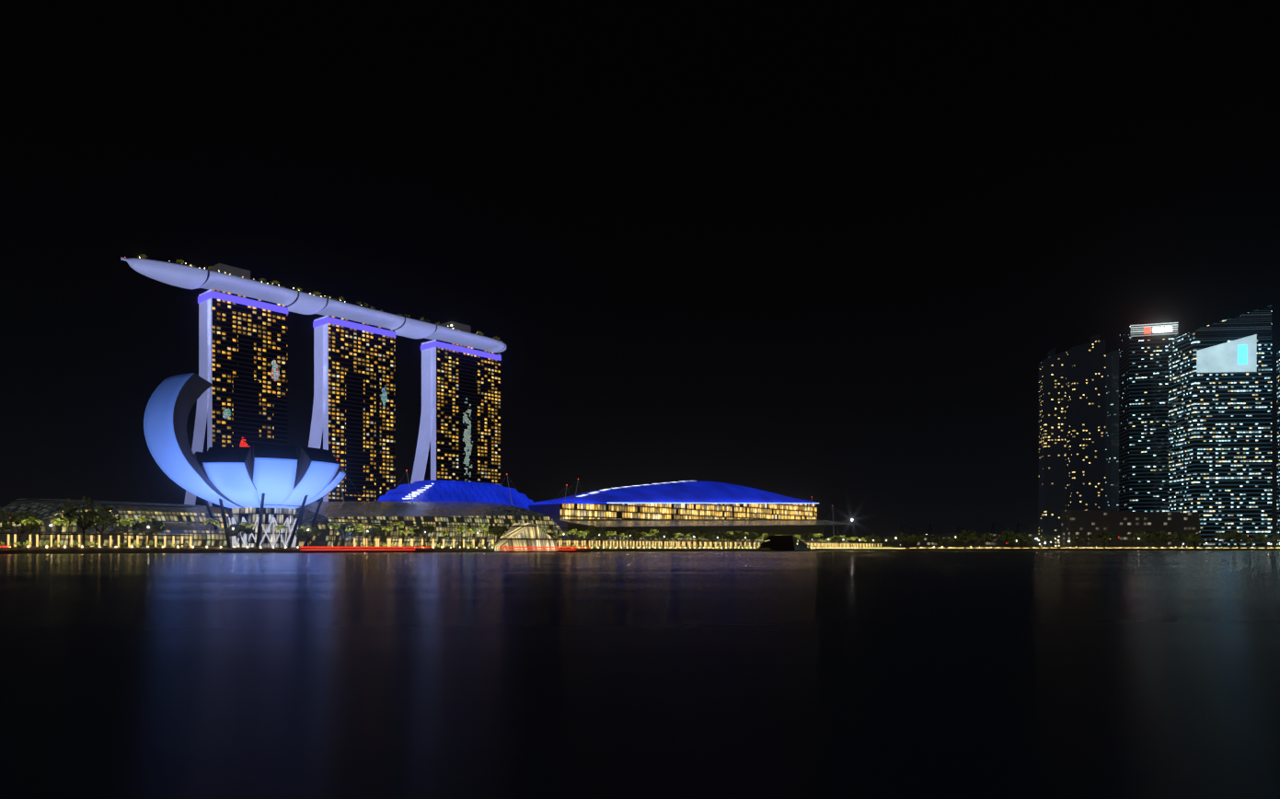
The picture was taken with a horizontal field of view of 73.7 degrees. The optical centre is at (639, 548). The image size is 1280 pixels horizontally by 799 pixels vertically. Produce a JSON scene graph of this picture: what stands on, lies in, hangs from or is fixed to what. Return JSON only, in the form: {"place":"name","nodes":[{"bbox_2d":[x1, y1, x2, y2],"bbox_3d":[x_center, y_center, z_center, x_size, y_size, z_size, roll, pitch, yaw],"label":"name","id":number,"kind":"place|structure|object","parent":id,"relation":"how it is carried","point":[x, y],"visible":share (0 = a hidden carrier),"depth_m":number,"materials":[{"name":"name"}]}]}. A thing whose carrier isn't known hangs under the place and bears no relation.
{"place":"outdoors","nodes":[
{"label":"outdoors","id":0,"kind":"place"},
{"bbox_2d":[124,256,461,330],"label":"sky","id":1,"kind":"structure","parent":0,"point":[329,297],"depth_m":676.90,"materials":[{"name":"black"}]},
{"bbox_2d":[120,256,506,352],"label":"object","id":2,"kind":"structure","parent":0,"point":[232,280],"depth_m":663.80,"materials":[{"name":"white paint"}]},
{"bbox_2d":[139,253,500,340],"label":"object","id":3,"kind":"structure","parent":0,"point":[178,261],"depth_m":678.52,"materials":[{"name":"plant"}]},
{"bbox_2d":[0,550,1279,798],"bbox_3d":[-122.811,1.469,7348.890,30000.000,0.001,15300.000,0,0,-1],"label":"water","id":4,"kind":"structure","parent":0,"point":[994,674],"depth_m":9.94,"materials":[{"name":"black liquid"}]},
{"bbox_2d":[0,544,590,553],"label":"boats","id":5,"kind":"object","parent":4,"relation":"on","point":[11,551],"visible":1,"depth_m":354.19,"materials":[{"name":"brown"}]},
{"bbox_2d":[481,522,565,552],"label":"glass pavilion","id":6,"kind":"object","parent":4,"relation":"in","point":[524,535],"visible":0.88,"depth_m":388.09,"materials":[{"name":"brown glass"}]},
{"bbox_2d":[743,535,818,551],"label":"pavilion","id":7,"kind":"structure","parent":4,"relation":"in","point":[781,543],"depth_m":558.81,"materials":[{"name":"black"}]},
{"bbox_2d":[0,546,1279,553],"bbox_3d":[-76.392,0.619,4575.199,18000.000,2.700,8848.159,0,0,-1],"label":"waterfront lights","id":8,"kind":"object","parent":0,"point":[140,547],"depth_m":394.41},
{"bbox_2d":[184,288,288,510],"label":"tower","id":9,"kind":"structure","parent":8,"relation":"on","point":[242,342],"depth_m":631.00,"materials":[{"name":"black glass"}]},
{"bbox_2d":[203,492,322,547],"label":"museum base","id":10,"kind":"object","parent":8,"relation":"on","point":[265,521],"visible":0.69,"depth_m":352.72,"materials":[{"name":"white metal"}]},
{"bbox_2d":[143,372,346,508],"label":"museum building","id":11,"kind":"structure","parent":10,"relation":"on","point":[280,476],"depth_m":332.87,"materials":[{"name":"white metal"}]},
{"bbox_2d":[308,314,395,501],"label":"tower","id":12,"kind":"structure","parent":8,"relation":"on","point":[352,427],"depth_m":702.49,"materials":[{"name":"black glass"}]},
{"bbox_2d":[0,498,854,548],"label":"shoppes","id":13,"kind":"structure","parent":8,"relation":"on","point":[685,519],"depth_m":462.18,"materials":[{"name":"yellow"}]},
{"bbox_2d":[376,480,535,509],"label":"roof","id":14,"kind":"structure","parent":13,"relation":"on","point":[441,490],"depth_m":540.01,"materials":[{"name":"blue"}]},
{"bbox_2d":[340,470,834,535],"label":"masts","id":15,"kind":"object","parent":13,"relation":"on","point":[528,508],"visible":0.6,"depth_m":543.53,"materials":[{"name":"grey"}]},
{"bbox_2d":[534,480,818,504],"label":"roof","id":16,"kind":"structure","parent":13,"relation":"on","point":[684,491],"depth_m":669.89,"materials":[{"name":"blue"}]},
{"bbox_2d":[0,515,892,548],"bbox_3d":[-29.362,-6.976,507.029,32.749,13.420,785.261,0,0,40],"label":"trees","id":17,"kind":"object","parent":8,"relation":"on","point":[143,518],"visible":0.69,"depth_m":409.78,"materials":[{"name":"green plant"}]},
{"bbox_2d":[0,495,895,548],"bbox_3d":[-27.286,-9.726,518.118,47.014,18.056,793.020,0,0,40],"label":"trees","id":18,"kind":"object","parent":8,"relation":"on","point":[106,517],"visible":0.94,"depth_m":339.26,"materials":[{"name":"green plant"}]},
{"bbox_2d":[0,532,909,553],"bbox_3d":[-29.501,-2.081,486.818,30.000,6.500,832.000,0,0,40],"label":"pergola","id":19,"kind":"object","parent":8,"relation":"on","point":[173,550],"visible":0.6,"depth_m":357.73,"materials":[{"name":"beige"}]},
{"bbox_2d":[9,545,902,549],"bbox_3d":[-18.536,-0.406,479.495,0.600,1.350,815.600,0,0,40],"label":"quay lights","id":20,"kind":"object","parent":19,"relation":"on","point":[442,547],"visible":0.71,"depth_m":382.17,"materials":[{"name":"yellow metal"}]},
{"bbox_2d":[410,339,501,484],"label":"tower","id":21,"kind":"structure","parent":8,"relation":"on","point":[454,375],"depth_m":782.56,"materials":[{"name":"black glass"}]},
{"bbox_2d":[222,359,472,481],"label":"led patches","id":22,"kind":"object","parent":21,"relation":"attached to","point":[384,404],"visible":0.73,"depth_m":787.99,"materials":[{"name":"teal"}]},
{"bbox_2d":[49,518,872,548],"bbox_3d":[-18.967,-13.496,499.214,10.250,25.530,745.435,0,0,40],"label":"promenade lamps","id":23,"kind":"object","parent":8,"relation":"on","point":[476,536],"visible":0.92,"depth_m":420.83,"materials":[{"name":"yellow metal"}]},
{"bbox_2d":[916,533,993,548],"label":"buildings","id":24,"kind":"structure","parent":8,"relation":"on","point":[926,543],"depth_m":899.64,"materials":[{"name":"grey"}]},
{"bbox_2d":[897,522,1027,547],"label":"distant cranes","id":25,"kind":"object","parent":8,"relation":"on","point":[960,527],"visible":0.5,"depth_m":1559.45,"materials":[{"name":"grey metal"}]},
{"bbox_2d":[993,534,1038,548],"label":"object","id":26,"kind":"object","parent":8,"relation":"on","point":[998,543],"depth_m":984.21,"materials":[{"name":"grey"}]},
{"bbox_2d":[1038,350,1065,548],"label":"skyscraper","id":27,"kind":"structure","parent":8,"relation":"on","point":[1052,437],"depth_m":905.47,"materials":[{"name":"black glass"}]},
{"bbox_2d":[895,535,1248,548],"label":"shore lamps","id":28,"kind":"object","parent":8,"relation":"on","point":[1052,543],"visible":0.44,"depth_m":852.79,"materials":[{"name":"yellow metal"}]},
{"bbox_2d":[1065,338,1105,510],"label":"skyscraper","id":29,"kind":"structure","parent":8,"relation":"on","point":[1085,426],"depth_m":951.10,"materials":[{"name":"black glass"}]},
{"bbox_2d":[895,528,1279,548],"bbox_3d":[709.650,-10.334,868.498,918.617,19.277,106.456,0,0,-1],"label":"shore trees","id":30,"kind":"object","parent":8,"relation":"on","point":[1010,536],"visible":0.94,"depth_m":839.08,"materials":[{"name":"green plant"}]},
{"bbox_2d":[909,537,1279,548],"bbox_3d":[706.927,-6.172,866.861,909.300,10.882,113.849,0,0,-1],"label":"promenade lights","id":31,"kind":"object","parent":8,"relation":"on","point":[1093,547],"visible":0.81,"depth_m":821.69,"materials":[{"name":"yellow"}]},
{"bbox_2d":[1105,350,1118,510],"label":"tower","id":32,"kind":"structure","parent":8,"relation":"on","point":[1112,431],"depth_m":1069.85,"materials":[{"name":"black glass"}]},
{"bbox_2d":[1060,509,1199,548],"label":"podium","id":33,"kind":"object","parent":8,"relation":"on","point":[1122,524],"visible":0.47,"depth_m":876.69,"materials":[{"name":"grey"}]},
{"bbox_2d":[1118,320,1178,511],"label":"tower","id":34,"kind":"structure","parent":8,"relation":"on","point":[1143,423],"depth_m":965.36,"materials":[{"name":"black glass"}]},
{"bbox_2d":[1137,318,1164,322],"bbox_3d":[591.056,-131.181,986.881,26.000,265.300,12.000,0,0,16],"label":"tower roof","id":35,"kind":"object","parent":34,"relation":"on","point":[1151,320],"visible":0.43,"depth_m":981.40,"materials":[{"name":"black metal"}]},
{"bbox_2d":[1130,321,1177,337],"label":"tower sign","id":36,"kind":"object","parent":34,"relation":"attached to","point":[1152,329],"visible":1,"depth_m":962.15,"materials":[{"name":"white"}]},
{"bbox_2d":[1168,304,1271,548],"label":"tower","id":37,"kind":"structure","parent":8,"relation":"on","point":[1220,452],"depth_m":887.42,"materials":[{"name":"black glass"}]},
{"bbox_2d":[1195,305,1271,372],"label":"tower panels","id":38,"kind":"object","parent":37,"relation":"attached to","point":[1239,353],"visible":1,"depth_m":885.71,"materials":[{"name":"white"}]},
{"bbox_2d":[1276,346,1279,547],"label":"tower","id":39,"kind":"structure","parent":8,"relation":"on","point":[1277,443],"depth_m":922.58,"materials":[{"name":"black glass"}]},
{"bbox_2d":[1089,334,1099,342],"bbox_3d":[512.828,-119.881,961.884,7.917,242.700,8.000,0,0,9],"label":"rooftop structure","id":40,"kind":"object","parent":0,"point":[1094,338],"visible":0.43,"depth_m":958.21,"materials":[{"name":"black"}]}
]}

